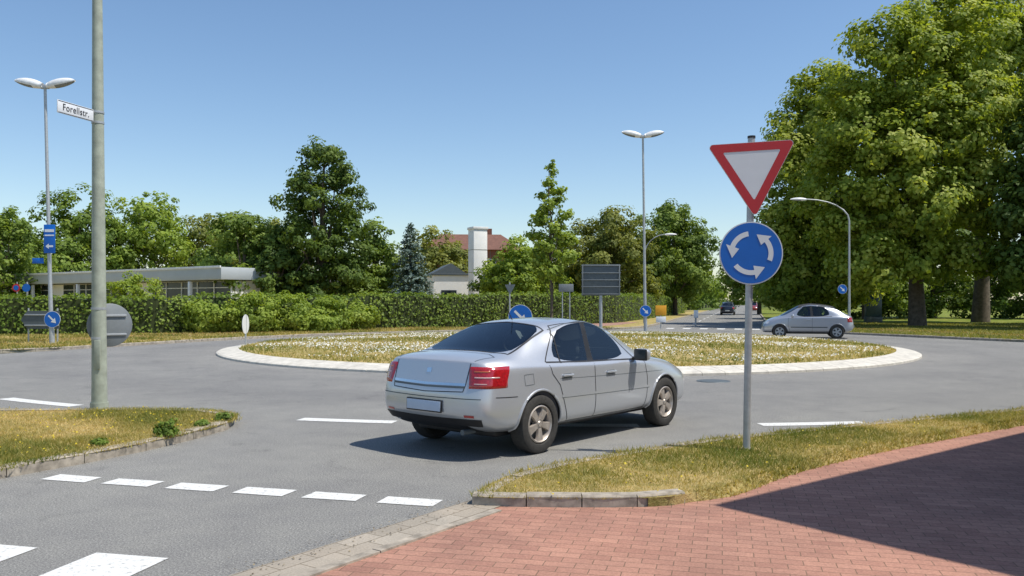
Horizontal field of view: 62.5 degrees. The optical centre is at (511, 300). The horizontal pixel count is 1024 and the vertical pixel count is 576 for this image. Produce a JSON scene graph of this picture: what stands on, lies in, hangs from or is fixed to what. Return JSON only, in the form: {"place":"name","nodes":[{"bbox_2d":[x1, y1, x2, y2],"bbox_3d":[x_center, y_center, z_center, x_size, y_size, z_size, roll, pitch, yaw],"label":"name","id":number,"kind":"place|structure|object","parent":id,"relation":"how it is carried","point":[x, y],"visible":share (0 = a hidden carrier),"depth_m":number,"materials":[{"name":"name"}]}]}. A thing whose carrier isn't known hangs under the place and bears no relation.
{"place":"outdoors","nodes":[
{"label":"outdoors","id":0,"kind":"place"},
{"bbox_2d":[10,322,635,342],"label":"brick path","id":1,"kind":"structure","parent":0,"point":[609,324],"depth_m":59.20,"materials":[{"name":"red brick"}]},
{"bbox_2d":[2,302,861,353],"bbox_3d":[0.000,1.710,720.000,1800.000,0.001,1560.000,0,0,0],"label":"ground","id":2,"kind":"structure","parent":0,"point":[713,308],"depth_m":215.19,"materials":[{"name":"green plant"}]},
{"bbox_2d":[0,207,41,273],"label":"broadleaf tree","id":3,"kind":"object","parent":2,"relation":"on","point":[12,250],"visible":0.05,"depth_m":84.00,"materials":[{"name":"green plant"}]},
{"bbox_2d":[22,282,29,295],"bbox_3d":[-28.750,0.280,49.975,0.480,2.800,0.150,0,0,0],"label":"cycle path sign","id":4,"kind":"object","parent":2,"relation":"on","point":[26,287],"visible":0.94,"depth_m":49.90,"materials":[{"name":"metal"}]},
{"bbox_2d":[0,205,64,299],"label":"broadleaf tree","id":5,"kind":"object","parent":2,"relation":"on","point":[13,233],"visible":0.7,"depth_m":69.42,"materials":[{"name":"green plant"}]},
{"bbox_2d":[31,285,34,300],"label":"column","id":6,"kind":"structure","parent":2,"relation":"on","point":[32,289],"depth_m":69.75,"materials":[{"name":"white concrete"}]},
{"bbox_2d":[14,78,75,343],"bbox_3d":[-17.170,-3.258,31.000,2.200,9.885,0.380,0,0,0],"label":"street lamp","id":7,"kind":"object","parent":2,"relation":"on","point":[52,318],"visible":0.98,"depth_m":30.93,"materials":[{"name":"metal"}]},
{"bbox_2d":[76,284,79,293],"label":"column","id":8,"kind":"structure","parent":2,"relation":"on","point":[78,288],"depth_m":65.23,"materials":[{"name":"white concrete"}]},
{"bbox_2d":[16,182,147,273],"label":"broadleaf tree","id":9,"kind":"object","parent":2,"relation":"on","point":[70,252],"visible":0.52,"depth_m":80.22,"materials":[{"name":"green plant"}]},
{"bbox_2d":[106,270,165,301],"bbox_3d":[-23.263,-0.099,51.984,3.581,3.603,2.852,0,0,-7],"label":"willow shrub","id":10,"kind":"object","parent":2,"relation":"on","point":[135,281],"visible":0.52,"depth_m":51.71,"materials":[{"name":"green plant"}]},
{"bbox_2d":[106,191,205,269],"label":"broadleaf tree","id":11,"kind":"object","parent":2,"relation":"on","point":[164,241],"visible":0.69,"depth_m":83.90,"materials":[{"name":"green plant"}]},
{"bbox_2d":[188,281,191,299],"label":"column","id":12,"kind":"structure","parent":2,"relation":"on","point":[189,287],"depth_m":56.14,"materials":[{"name":"white concrete"}]},
{"bbox_2d":[40,281,340,299],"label":"walls","id":13,"kind":"structure","parent":2,"relation":"on","point":[57,290],"depth_m":57.15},
{"bbox_2d":[42,285,47,297],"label":"window","id":14,"kind":"structure","parent":13,"relation":"attached to","point":[45,293],"depth_m":70.43,"materials":[{"name":"black glass"}]},
{"bbox_2d":[63,285,73,296],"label":"window","id":15,"kind":"structure","parent":13,"relation":"attached to","point":[67,289],"depth_m":68.07,"materials":[{"name":"grey glass"}]},
{"bbox_2d":[75,285,84,298],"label":"window","id":16,"kind":"structure","parent":13,"relation":"attached to","point":[82,287],"depth_m":66.80,"materials":[{"name":"black glass"}]},
{"bbox_2d":[87,284,91,299],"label":"window","id":17,"kind":"structure","parent":13,"relation":"attached to","point":[89,291],"depth_m":66.05,"materials":[{"name":"black glass"}]},
{"bbox_2d":[153,283,165,300],"bbox_3d":[-25.109,-0.400,60.110,1.801,1.750,0.050,0,0,37],"label":"window","id":18,"kind":"structure","parent":13,"relation":"attached to","point":[163,290],"depth_m":59.86,"materials":[{"name":"black glass"}]},
{"bbox_2d":[11,267,332,284],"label":"roof slab","id":19,"kind":"structure","parent":13,"relation":"on","point":[213,274],"depth_m":57.51,"materials":[{"name":"grey concrete"}]},
{"bbox_2d":[12,266,220,275],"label":"roof edge trim","id":20,"kind":"structure","parent":19,"relation":"attached to","point":[176,268],"depth_m":59.63,"materials":[{"name":"grey metal"}]},
{"bbox_2d":[167,282,180,300],"bbox_3d":[-23.590,-0.400,58.976,1.801,1.750,0.050,0,0,37],"label":"window","id":21,"kind":"structure","parent":13,"relation":"attached to","point":[173,292],"depth_m":59.03,"materials":[{"name":"black glass"}]},
{"bbox_2d":[181,282,182,298],"bbox_3d":[-22.854,-0.400,58.376,0.060,1.750,0.100,0,0,37],"label":"mullion","id":22,"kind":"object","parent":13,"relation":"attached to","point":[181,289],"visible":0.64,"depth_m":58.32,"materials":[{"name":"grey metal"}]},
{"bbox_2d":[183,282,196,298],"bbox_3d":[-22.071,-0.400,57.841,1.801,1.750,0.050,0,0,37],"label":"window","id":23,"kind":"structure","parent":13,"relation":"attached to","point":[194,288],"depth_m":58.00,"materials":[{"name":"grey glass"}]},
{"bbox_2d":[198,282,212,296],"bbox_3d":[-20.552,-0.400,56.706,1.801,1.750,0.050,0,0,37],"label":"window","id":24,"kind":"structure","parent":13,"relation":"attached to","point":[202,286],"depth_m":56.73,"materials":[{"name":"black glass"}]},
{"bbox_2d":[215,281,229,297],"bbox_3d":[-19.032,-0.400,55.572,1.801,1.750,0.050,0,0,37],"label":"window","id":25,"kind":"structure","parent":13,"relation":"attached to","point":[220,290],"depth_m":55.68,"materials":[{"name":"black glass"}]},
{"bbox_2d":[159,212,233,266],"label":"broadleaf tree","id":26,"kind":"object","parent":2,"relation":"on","point":[198,232],"visible":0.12,"depth_m":89.02,"materials":[{"name":"green plant"}]},
{"bbox_2d":[193,215,284,266],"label":"broadleaf tree","id":27,"kind":"object","parent":2,"relation":"on","point":[208,248],"visible":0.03,"depth_m":85.53,"materials":[{"name":"green plant"}]},
{"bbox_2d":[188,210,290,296],"bbox_3d":[-18.464,-2.264,58.017,7.595,7.945,7.147,0,0,0],"label":"broadleaf tree","id":28,"kind":"object","parent":2,"relation":"on","point":[245,233],"visible":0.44,"depth_m":57.15,"materials":[{"name":"green plant"}]},
{"bbox_2d":[226,218,313,268],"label":"broadleaf tree","id":29,"kind":"object","parent":2,"relation":"on","point":[236,261],"visible":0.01,"depth_m":80.15,"materials":[{"name":"green plant"}]},
{"bbox_2d":[178,290,380,332],"bbox_3d":[-11.334,0.550,43.290,10.722,2.268,3.324,0,0,-34],"label":"shrub","id":30,"kind":"object","parent":2,"relation":"on","point":[320,316],"visible":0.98,"depth_m":42.78,"materials":[{"name":"green plant"}]},
{"bbox_2d":[245,235,316,296],"bbox_3d":[-15.696,-1.420,56.783,4.884,6.258,5.237,0,0,0],"label":"broadleaf tree","id":31,"kind":"object","parent":2,"relation":"on","point":[270,284],"visible":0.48,"depth_m":55.98,"materials":[{"name":"green plant"}]},
{"bbox_2d":[260,135,386,298],"bbox_3d":[-12.970,-4.879,58.508,8.582,13.139,8.316,0,0,0],"label":"alder tree","id":32,"kind":"object","parent":2,"relation":"on","point":[321,246],"visible":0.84,"depth_m":56.82,"materials":[{"name":"green plant"}]},
{"bbox_2d":[0,290,686,334],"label":"hedge","id":33,"kind":"object","parent":2,"relation":"on","point":[157,314],"visible":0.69,"depth_m":49.26,"materials":[{"name":"green plant"}]},
{"bbox_2d":[9,310,706,349],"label":"verge grass","id":34,"kind":"structure","parent":2,"relation":"on","point":[653,320],"depth_m":65.17,"materials":[{"name":"green plant"}]},
{"bbox_2d":[12,282,19,295],"bbox_3d":[-29.350,0.280,49.955,0.480,2.800,0.150,0,0,0],"label":"no stopping sign","id":35,"kind":"object","parent":34,"relation":"on","point":[15,287],"visible":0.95,"depth_m":49.90,"materials":[{"name":"metal"}]},
{"bbox_2d":[21,308,58,341],"bbox_3d":[-17.875,0.980,31.957,1.450,1.400,0.145,0,0,0],"label":"direction board","id":36,"kind":"object","parent":34,"relation":"on","point":[32,319],"visible":0.73,"depth_m":31.92,"materials":[{"name":"metal"}]},
{"bbox_2d":[0,326,613,349],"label":"verge tufts","id":37,"kind":"object","parent":34,"relation":"on","point":[69,339],"visible":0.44,"depth_m":37.02,"materials":[{"name":"green plant"}]},
{"bbox_2d":[346,216,407,296],"bbox_3d":[-10.195,-2.249,60.751,5.585,7.909,5.319,0,0,0],"label":"broadleaf tree","id":38,"kind":"object","parent":2,"relation":"on","point":[383,275],"visible":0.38,"depth_m":60.13,"materials":[{"name":"green plant"}]},
{"bbox_2d":[386,222,436,296],"bbox_3d":[-7.053,-1.859,59.079,4.910,7.240,4.867,0,0,24],"label":"spruce tree","id":39,"kind":"object","parent":2,"relation":"on","point":[407,276],"visible":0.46,"depth_m":58.69,"materials":[{"name":"green plant"}]},
{"bbox_2d":[399,225,467,293],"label":"broadleaf tree","id":40,"kind":"object","parent":2,"relation":"on","point":[451,253],"visible":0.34,"depth_m":93.00,"materials":[{"name":"green plant"}]},
{"bbox_2d":[467,255,510,297],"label":"broadleaf tree","id":41,"kind":"object","parent":2,"relation":"on","point":[474,286],"visible":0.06,"depth_m":69.20,"materials":[{"name":"green plant"}]},
{"bbox_2d":[476,234,561,296],"bbox_3d":[0.819,-1.666,64.478,5.974,6.747,6.600,0,0,-45],"label":"broadleaf tree","id":42,"kind":"object","parent":2,"relation":"on","point":[519,269],"visible":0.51,"depth_m":63.14,"materials":[{"name":"green plant"}]},
{"bbox_2d":[47,258,1023,310],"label":"distant trees","id":43,"kind":"object","parent":2,"relation":"on","point":[717,285],"depth_m":147.79,"materials":[{"name":"green plant"}]},
{"bbox_2d":[523,159,580,317],"bbox_3d":[2.254,-3.222,48.768,3.439,9.811,3.300,0,0,0],"label":"young tree","id":44,"kind":"object","parent":2,"relation":"on","point":[547,250],"visible":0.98,"depth_m":48.22,"materials":[{"name":"green plant"}]},
{"bbox_2d":[535,226,595,295],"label":"broadleaf tree","id":45,"kind":"object","parent":2,"relation":"on","point":[568,275],"visible":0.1,"depth_m":82.17,"materials":[{"name":"green plant"}]},
{"bbox_2d":[553,205,665,303],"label":"broadleaf tree","id":46,"kind":"object","parent":2,"relation":"on","point":[613,236],"visible":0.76,"depth_m":78.08,"materials":[{"name":"green plant"}]},
{"bbox_2d":[622,130,663,330],"bbox_3d":[6.830,-3.609,44.000,2.200,10.583,0.380,0,0,0],"label":"street lamp","id":47,"kind":"object","parent":2,"relation":"on","point":[645,310],"visible":0.99,"depth_m":43.94,"materials":[{"name":"metal"}]},
{"bbox_2d":[621,214,675,310],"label":"broadleaf tree","id":48,"kind":"object","parent":2,"relation":"on","point":[658,265],"visible":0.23,"depth_m":89.01,"materials":[{"name":"green plant"}]},
{"bbox_2d":[643,233,676,322],"bbox_3d":[10.540,-1.567,60.000,2.420,6.494,0.266,0,0,0],"label":"curved street lamp","id":49,"kind":"object","parent":2,"relation":"on","point":[670,234],"visible":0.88,"depth_m":59.96,"materials":[{"name":"grey metal"}]},
{"bbox_2d":[645,198,721,314],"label":"broadleaf tree","id":50,"kind":"object","parent":2,"relation":"on","point":[691,272],"visible":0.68,"depth_m":92.72,"materials":[{"name":"green plant"}]},
{"bbox_2d":[666,244,707,298],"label":"broadleaf tree","id":51,"kind":"object","parent":2,"relation":"on","point":[674,275],"visible":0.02,"depth_m":126.00,"materials":[{"name":"green plant"}]},
{"bbox_2d":[685,275,727,306],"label":"avenue trees","id":52,"kind":"object","parent":2,"relation":"on","point":[709,300],"visible":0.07,"depth_m":205.61,"materials":[{"name":"green plant"}]},
{"bbox_2d":[426,275,467,297],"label":"walls","id":53,"kind":"structure","parent":0,"point":[458,283],"depth_m":76.84,"materials":[{"name":"white paint"}]},
{"bbox_2d":[426,273,467,276],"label":"flat roof","id":54,"kind":"structure","parent":53,"relation":"on","point":[447,274],"depth_m":76.68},
{"bbox_2d":[428,263,464,273],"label":"hipped roof","id":55,"kind":"object","parent":54,"relation":"on","point":[450,268],"visible":0.8,"depth_m":76.72,"materials":[{"name":"grey tile"}]},
{"bbox_2d":[441,290,456,297],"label":"window","id":56,"kind":"structure","parent":53,"relation":"attached to","point":[445,292],"depth_m":76.72,"materials":[{"name":"black glass"}]},
{"bbox_2d":[467,226,487,294],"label":"white chimney tower","id":57,"kind":"structure","parent":0,"point":[477,246],"depth_m":74.42,"materials":[{"name":"paint"}]},
{"bbox_2d":[438,250,518,271],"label":"walls","id":58,"kind":"structure","parent":0,"point":[490,254],"depth_m":107.70,"materials":[{"name":"brick"}]},
{"bbox_2d":[431,234,520,249],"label":"roof","id":59,"kind":"structure","parent":58,"relation":"on","point":[494,242],"depth_m":109.76,"materials":[{"name":"tile"}]},
{"bbox_2d":[0,305,1023,575],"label":"road","id":60,"kind":"structure","parent":0,"point":[268,441],"depth_m":10.14,"materials":[{"name":"grey asphalt"}]},
{"bbox_2d":[0,408,234,478],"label":"kerb","id":61,"kind":"structure","parent":60,"relation":"on","point":[51,464],"depth_m":9.02,"materials":[{"name":"concrete"}]},
{"bbox_2d":[0,405,239,468],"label":"verge grass","id":62,"kind":"structure","parent":61,"relation":"on","point":[67,426],"depth_m":10.46,"materials":[{"name":"green plant"}]},
{"bbox_2d":[57,0,131,408],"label":"street light mast","id":63,"kind":"object","parent":62,"relation":"on","point":[108,325],"visible":1,"depth_m":12.23,"materials":[{"name":"metal"}]},
{"bbox_2d":[94,340,99,368],"bbox_3d":[-6.000,0.780,12.195,0.090,0.420,0.020,0,0,0],"label":"service door","id":64,"kind":"structure","parent":63,"relation":"in","point":[96,342],"depth_m":12.18,"materials":[{"name":"grey metal"}]},
{"bbox_2d":[88,437,108,445],"bbox_3d":[-4.506,1.532,9.195,0.208,0.095,0.204,0,0,0],"label":"weed plant","id":65,"kind":"object","parent":62,"relation":"on","point":[100,441],"visible":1,"depth_m":9.16,"materials":[{"name":"green plant"}]},
{"bbox_2d":[152,418,180,437],"bbox_3d":[-4.032,1.474,9.831,0.306,0.214,0.325,0,0,-30],"label":"weed plant","id":66,"kind":"object","parent":62,"relation":"on","point":[165,429],"visible":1,"depth_m":9.78,"materials":[{"name":"green plant"}]},
{"bbox_2d":[193,419,210,425],"bbox_3d":[-3.898,1.528,10.601,0.192,0.100,0.232,0,0,0],"label":"weed plant","id":67,"kind":"object","parent":62,"relation":"on","point":[201,422],"visible":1,"depth_m":10.53,"materials":[{"name":"green plant"}]},
{"bbox_2d":[213,411,233,420],"bbox_3d":[-3.808,1.520,11.106,0.268,0.122,0.255,0,0,0],"label":"weed plant","id":68,"kind":"object","parent":62,"relation":"on","point":[223,415],"visible":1,"depth_m":11.05,"materials":[{"name":"green plant"}]},
{"bbox_2d":[0,420,598,575],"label":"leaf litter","id":69,"kind":"object","parent":60,"relation":"on","point":[321,540],"visible":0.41,"depth_m":6.15,"materials":[{"name":"brown plant"}]},
{"bbox_2d":[0,310,708,353],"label":"kerb","id":70,"kind":"structure","parent":60,"relation":"on","point":[147,343],"depth_m":35.71,"materials":[{"name":"concrete"}]},
{"bbox_2d":[229,500,498,575],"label":"gutter","id":71,"kind":"object","parent":60,"relation":"on","point":[322,556],"visible":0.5,"depth_m":5.80,"materials":[{"name":"grey concrete"}]},
{"bbox_2d":[294,509,501,575],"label":"edging kerb","id":72,"kind":"structure","parent":60,"relation":"on","point":[370,553],"depth_m":5.70,"materials":[{"name":"concrete"}]},
{"bbox_2d":[0,313,864,575],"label":"road markings","id":73,"kind":"object","parent":60,"relation":"on","point":[101,564],"visible":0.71,"depth_m":7.18,"materials":[{"name":"paint"}]},
{"bbox_2d":[505,282,514,310],"bbox_3d":[-0.077,0.355,43.950,0.568,2.650,0.133,0,0,25],"label":"yield sign","id":74,"kind":"object","parent":60,"relation":"on","point":[509,287],"visible":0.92,"depth_m":43.90,"materials":[{"name":"metal"}]},
{"bbox_2d":[385,307,683,453],"bbox_3d":[0.502,0.869,10.839,2.192,1.622,4.529,0,0,40],"label":"car","id":75,"kind":"object","parent":60,"relation":"on","point":[529,384],"visible":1,"depth_m":9.54,"materials":[{"name":"silver metal"}]},
{"bbox_2d":[559,284,572,318],"bbox_3d":[2.950,0.380,45.983,0.800,2.600,0.095,0,0,0],"label":"direction sign","id":76,"kind":"object","parent":60,"relation":"on","point":[565,288],"visible":0.86,"depth_m":45.94,"materials":[{"name":"metal"}]},
{"bbox_2d":[216,330,921,375],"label":"roundabout island","id":77,"kind":"structure","parent":60,"relation":"on","point":[695,354],"depth_m":23.97,"materials":[{"name":"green plant"}]},
{"bbox_2d":[242,314,248,344],"bbox_3d":[-9.348,1.080,29.550,0.060,1.200,0.680,0,0,0],"label":"round sign","id":78,"kind":"object","parent":77,"relation":"on","point":[245,324],"visible":0.98,"depth_m":29.57,"materials":[{"name":"metal"}]},
{"bbox_2d":[508,305,531,318],"bbox_3d":[0.220,0.890,22.437,0.640,1.580,0.086,0,0,0],"label":"arrow sign","id":79,"kind":"object","parent":77,"relation":"on","point":[520,311],"visible":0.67,"depth_m":22.40,"materials":[{"name":"metal"}]},
{"bbox_2d":[472,488,684,506],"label":"kerb","id":80,"kind":"structure","parent":60,"relation":"on","point":[590,499],"depth_m":6.83,"materials":[{"name":"concrete"}]},
{"bbox_2d":[581,264,620,327],"bbox_3d":[4.850,-0.155,46.030,2.140,3.670,0.240,0,0,0],"label":"direction sign board","id":81,"kind":"object","parent":60,"relation":"on","point":[600,280],"visible":0.98,"depth_m":45.97,"materials":[{"name":"metal"}]},
{"bbox_2d":[655,305,665,328],"bbox_3d":[9.000,0.980,50.977,0.660,1.400,0.105,0,0,0],"label":"detour sign","id":82,"kind":"object","parent":60,"relation":"on","point":[660,310],"visible":1,"depth_m":50.94,"materials":[{"name":"metal"}]},
{"bbox_2d":[694,310,697,325],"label":"bollard sign","id":83,"kind":"object","parent":60,"relation":"on","point":[695,314],"visible":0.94,"depth_m":55.88,"materials":[{"name":"metal"}]},
{"bbox_2d":[696,379,729,382],"bbox_3d":[4.200,1.674,17.600,0.700,0.012,0.700,0,0,0],"label":"manhole cover","id":84,"kind":"object","parent":60,"relation":"on","point":[713,381],"visible":1,"depth_m":17.52,"materials":[{"name":"grey metal"}]},
{"bbox_2d":[719,302,736,314],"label":"car","id":85,"kind":"object","parent":60,"relation":"on","point":[727,307],"visible":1,"depth_m":98.36,"materials":[{"name":"paint"}]},
{"bbox_2d":[709,135,792,450],"bbox_3d":[2.551,-0.042,9.025,0.877,3.446,0.115,0,0,3],"label":"traffic sign","id":86,"kind":"object","parent":60,"relation":"on","point":[750,252],"visible":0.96,"depth_m":8.98,"materials":[{"name":"metal"}]},
{"bbox_2d":[484,409,1023,491],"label":"kerb","id":87,"kind":"structure","parent":60,"relation":"on","point":[576,461],"depth_m":8.80,"materials":[{"name":"concrete"}]},
{"bbox_2d":[0,405,1023,500],"bbox_3d":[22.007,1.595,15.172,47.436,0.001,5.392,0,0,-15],"label":"verge grass","id":88,"kind":"structure","parent":87,"relation":"on","point":[671,483],"depth_m":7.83,"materials":[{"name":"green plant"}]},
{"bbox_2d":[752,302,756,310],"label":"car","id":89,"kind":"object","parent":60,"relation":"on","point":[754,306],"visible":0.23,"depth_m":126.35,"materials":[{"name":"red paint"}]},
{"bbox_2d":[761,304,853,338],"bbox_3d":[13.392,0.902,38.302,3.957,1.555,2.100,0,0,15],"label":"car","id":90,"kind":"object","parent":60,"relation":"on","point":[833,322],"visible":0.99,"depth_m":37.56,"materials":[{"name":"grey paint"}]},
{"bbox_2d":[760,314,1023,341],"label":"kerb","id":91,"kind":"structure","parent":60,"relation":"on","point":[944,337],"depth_m":37.67,"materials":[{"name":"concrete"}]},
{"bbox_2d":[0,0,1023,301],"label":"sky","id":92,"kind":"structure","parent":0,"point":[450,115],"materials":[{"name":"blue"}]},
{"bbox_2d":[317,426,1023,575],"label":"brick pavement","id":93,"kind":"structure","parent":0,"point":[952,507],"depth_m":6.10,"materials":[{"name":"red brick"}]},
{"bbox_2d":[648,419,1023,506],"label":"verge turf edge","id":94,"kind":"object","parent":93,"relation":"on","point":[671,500],"visible":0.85,"depth_m":7.48,"materials":[{"name":"green plant"}]},
{"bbox_2d":[864,294,882,322],"bbox_3d":[25.700,0.580,60.000,1.300,2.100,0.600,0,0,0],"label":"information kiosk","id":95,"kind":"object","parent":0,"point":[872,313],"visible":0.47,"depth_m":59.80,"materials":[{"name":"grey metal"}]},
{"bbox_2d":[762,308,1023,339],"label":"park lawn","id":96,"kind":"structure","parent":0,"point":[943,317],"depth_m":76.21,"materials":[{"name":"green plant"}]},
{"bbox_2d":[716,260,783,313],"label":"broadleaf tree","id":97,"kind":"object","parent":96,"relation":"on","point":[737,291],"visible":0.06,"depth_m":103.77,"materials":[{"name":"green plant"}]},
{"bbox_2d":[753,245,831,314],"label":"broadleaf tree","id":98,"kind":"object","parent":96,"relation":"on","point":[755,297],"visible":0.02,"depth_m":78.34,"materials":[{"name":"green plant"}]},
{"bbox_2d":[753,57,884,315],"bbox_3d":[21.030,-7.848,59.238,9.259,19.074,8.395,0,0,0],"label":"lime tree","id":99,"kind":"object","parent":96,"relation":"on","point":[799,279],"visible":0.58,"depth_m":57.76,"materials":[{"name":"green plant"}]},
{"bbox_2d":[790,197,850,315],"bbox_3d":[16.460,-1.917,45.000,3.220,7.194,0.266,0,0,0],"label":"curved street lamp","id":100,"kind":"object","parent":96,"relation":"on","point":[842,288],"visible":1,"depth_m":44.95,"materials":[{"name":"grey metal"}]},
{"bbox_2d":[820,172,931,318],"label":"broadleaf tree","id":101,"kind":"object","parent":96,"relation":"on","point":[889,296],"visible":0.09,"depth_m":72.10,"materials":[{"name":"green plant"}]},
{"bbox_2d":[786,285,1023,318],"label":"shrub row","id":102,"kind":"object","parent":96,"relation":"on","point":[1016,308],"visible":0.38,"depth_m":76.58,"materials":[{"name":"green plant"}]},
{"bbox_2d":[787,0,1023,325],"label":"lime tree","id":103,"kind":"object","parent":96,"relation":"on","point":[904,134],"visible":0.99,"depth_m":50.05,"materials":[{"name":"green plant"}]},
{"bbox_2d":[849,322,1023,339],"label":"lawn tufts","id":104,"kind":"object","parent":96,"relation":"on","point":[967,329],"visible":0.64,"depth_m":45.76,"materials":[{"name":"green plant"}]},
{"bbox_2d":[890,199,1001,317],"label":"broadleaf tree","id":105,"kind":"object","parent":96,"relation":"on","point":[955,287],"visible":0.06,"depth_m":77.81,"materials":[{"name":"green plant"}]},
{"bbox_2d":[870,0,1023,321],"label":"lime tree","id":106,"kind":"object","parent":96,"relation":"on","point":[1012,56],"visible":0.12,"depth_m":60.74,"materials":[{"name":"green plant"}]},
{"bbox_2d":[980,70,1023,297],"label":"chestnut tree","id":107,"kind":"object","parent":96,"relation":"on","point":[1009,219],"visible":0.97,"depth_m":47.43,"materials":[{"name":"green plant"}]},
{"bbox_2d":[990,239,1023,291],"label":"broadleaf tree","id":108,"kind":"object","parent":96,"relation":"on","point":[998,285],"visible":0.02,"depth_m":77.16,"materials":[{"name":"green plant"}]}
]}

